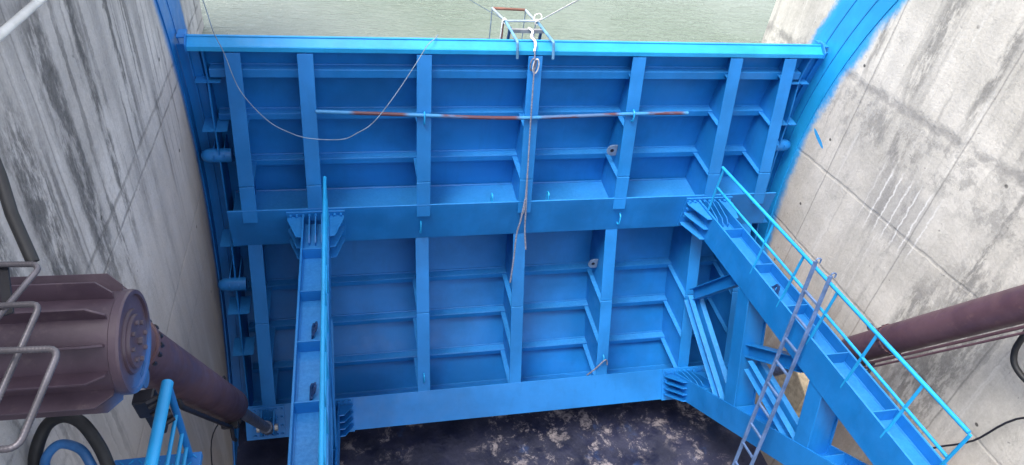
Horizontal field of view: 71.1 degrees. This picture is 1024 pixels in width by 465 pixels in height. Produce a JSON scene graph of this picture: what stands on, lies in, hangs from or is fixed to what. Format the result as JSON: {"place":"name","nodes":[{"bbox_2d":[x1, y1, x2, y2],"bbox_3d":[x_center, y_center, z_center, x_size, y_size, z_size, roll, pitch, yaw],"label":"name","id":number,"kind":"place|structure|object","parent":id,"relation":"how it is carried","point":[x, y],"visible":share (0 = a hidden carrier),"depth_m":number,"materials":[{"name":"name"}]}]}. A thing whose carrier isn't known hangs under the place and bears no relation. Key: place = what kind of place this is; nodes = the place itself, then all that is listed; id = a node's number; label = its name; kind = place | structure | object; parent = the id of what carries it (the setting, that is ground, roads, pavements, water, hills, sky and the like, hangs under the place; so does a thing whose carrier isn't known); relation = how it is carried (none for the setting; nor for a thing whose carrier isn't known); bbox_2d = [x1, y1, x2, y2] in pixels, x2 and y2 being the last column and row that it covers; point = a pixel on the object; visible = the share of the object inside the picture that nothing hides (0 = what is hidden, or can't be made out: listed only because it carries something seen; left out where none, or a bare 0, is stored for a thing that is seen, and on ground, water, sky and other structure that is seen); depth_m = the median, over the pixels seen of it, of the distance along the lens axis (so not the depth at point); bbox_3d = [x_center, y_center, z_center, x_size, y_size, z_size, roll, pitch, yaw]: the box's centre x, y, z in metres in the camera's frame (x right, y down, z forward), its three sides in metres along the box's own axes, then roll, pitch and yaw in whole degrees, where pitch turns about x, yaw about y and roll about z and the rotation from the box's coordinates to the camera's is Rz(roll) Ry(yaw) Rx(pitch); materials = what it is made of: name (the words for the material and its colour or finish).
{"place":"outdoors","nodes":[
{"label":"outdoors","id":0,"kind":"place"},
{"bbox_2d":[199,0,775,42],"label":"water","id":1,"kind":"structure","parent":0,"point":[729,21],"depth_m":10.96,"materials":[{"name":"green liquid"}]},
{"bbox_2d":[176,29,971,464],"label":"radial gate","id":2,"kind":"structure","parent":1,"relation":"in","point":[364,281],"depth_m":9.88,"materials":[{"name":"blue metal"}]},
{"bbox_2d":[114,379,202,464],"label":"service platform","id":3,"kind":"structure","parent":2,"relation":"attached to","point":[165,400],"depth_m":3.88,"materials":[{"name":"blue paint"}]},
{"bbox_2d":[0,158,59,452],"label":"rebar ladder","id":4,"kind":"object","parent":3,"relation":"on","point":[8,304],"visible":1,"depth_m":2.40,"materials":[{"name":"grey metal"}]},
{"bbox_2d":[39,439,97,464],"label":"blue hose","id":5,"kind":"object","parent":3,"relation":"attached to","point":[82,451],"visible":1,"depth_m":3.99,"materials":[{"name":"blue rubber"}]},
{"bbox_2d":[28,415,114,464],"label":"black hose","id":6,"kind":"object","parent":3,"relation":"attached to","point":[85,427],"visible":0.9,"depth_m":3.99,"materials":[{"name":"rubber"}]},
{"bbox_2d":[132,388,175,432],"bbox_3d":[-1.933,0.985,3.894,0.183,0.321,0.116,-3,41,-13],"label":"pivot bracket","id":7,"kind":"object","parent":3,"relation":"attached to","point":[144,403],"visible":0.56,"depth_m":3.81,"materials":[{"name":"black metal"}]},
{"bbox_2d":[144,319,277,441],"bbox_3d":[-2.730,1.643,6.812,0.372,5.838,3.620,-3,41,-13],"label":"hydraulic cylinder","id":8,"kind":"object","parent":2,"relation":"attached to","point":[202,390],"visible":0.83,"depth_m":5.23,"materials":[{"name":"brown paint"}]},
{"bbox_2d":[210,424,217,464],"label":"hanging wire","id":9,"kind":"object","parent":8,"relation":"hanging from","point":[211,444],"visible":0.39,"depth_m":7.89,"materials":[{"name":"grey metal"}]},
{"bbox_2d":[202,0,437,139],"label":"slack cable","id":10,"kind":"object","parent":2,"relation":"attached to","point":[292,133],"visible":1,"depth_m":8.43,"materials":[{"name":"grey metal"}]},
{"bbox_2d":[316,110,688,119],"bbox_3d":[0.009,-1.494,9.061,4.811,0.142,0.064,-2,41,-12],"label":"long pipe","id":11,"kind":"object","parent":2,"relation":"attached to","point":[495,117],"visible":1,"depth_m":9.03,"materials":[{"name":"blue metal"}]},
{"bbox_2d":[489,7,554,58],"bbox_3d":[0.110,-2.296,9.280,0.542,1.009,1.084,-8,42,-19],"label":"crest frame","id":12,"kind":"object","parent":2,"relation":"attached to","point":[540,31],"visible":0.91,"depth_m":9.01,"materials":[{"name":"metal"}]},
{"bbox_2d":[509,27,539,282],"bbox_3d":[0.136,-0.924,9.548,0.214,3.306,1.168,-3,41,-13],"label":"mooring rope","id":13,"kind":"object","parent":12,"relation":"hanging from","point":[524,208],"visible":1,"depth_m":9.38,"materials":[{"name":"grey fabric"}]},
{"bbox_2d":[537,0,578,20],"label":"stay rope","id":14,"kind":"object","parent":12,"relation":"on","point":[558,10],"visible":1,"depth_m":8.14,"materials":[{"name":"white"}]},
{"bbox_2d":[587,359,607,375],"bbox_3d":[1.326,2.075,11.035,0.309,0.362,0.052,-5,41,-15],"label":"rope end","id":15,"kind":"object","parent":2,"relation":"attached to","point":[598,366],"visible":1,"depth_m":11.01,"materials":[{"name":"grey fabric"}]},
{"bbox_2d":[769,284,1023,375],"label":"hydraulic cylinder","id":16,"kind":"object","parent":2,"relation":"attached to","point":[992,312],"visible":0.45,"depth_m":7.12,"materials":[{"name":"brown paint"}]},
{"bbox_2d":[236,399,767,464],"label":"apron","id":17,"kind":"object","parent":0,"point":[665,432],"visible":0.11,"depth_m":11.55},
{"bbox_2d":[0,0,239,464],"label":"pier wall","id":18,"kind":"structure","parent":17,"relation":"on","point":[100,156],"depth_m":5.81,"materials":[{"name":"concrete"}]},
{"bbox_2d":[0,0,46,41],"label":"white pipe","id":19,"kind":"object","parent":18,"relation":"attached to","point":[13,23],"visible":1,"depth_m":3.81,"materials":[{"name":"paint"}]},
{"bbox_2d":[0,273,150,420],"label":"finned drum","id":20,"kind":"object","parent":18,"relation":"attached to","point":[95,329],"visible":0.97,"depth_m":3.09,"materials":[{"name":"paint"}]},
{"bbox_2d":[732,258,836,464],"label":"ladder","id":21,"kind":"object","parent":17,"relation":"on","point":[804,291],"visible":1,"depth_m":8.20,"materials":[{"name":"metal"}]},
{"bbox_2d":[755,0,1023,464],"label":"pier wall","id":22,"kind":"structure","parent":17,"relation":"on","point":[896,183],"depth_m":8.38,"materials":[{"name":"concrete"}]},
{"bbox_2d":[933,417,1023,448],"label":"cable","id":23,"kind":"object","parent":22,"relation":"attached to","point":[993,429],"depth_m":7.43,"materials":[{"name":"black rubber"}]},
{"bbox_2d":[1010,330,1023,381],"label":"return hose","id":24,"kind":"object","parent":22,"relation":"attached to","point":[1017,345],"visible":0.98,"depth_m":6.93,"materials":[{"name":"black rubber"}]}
]}

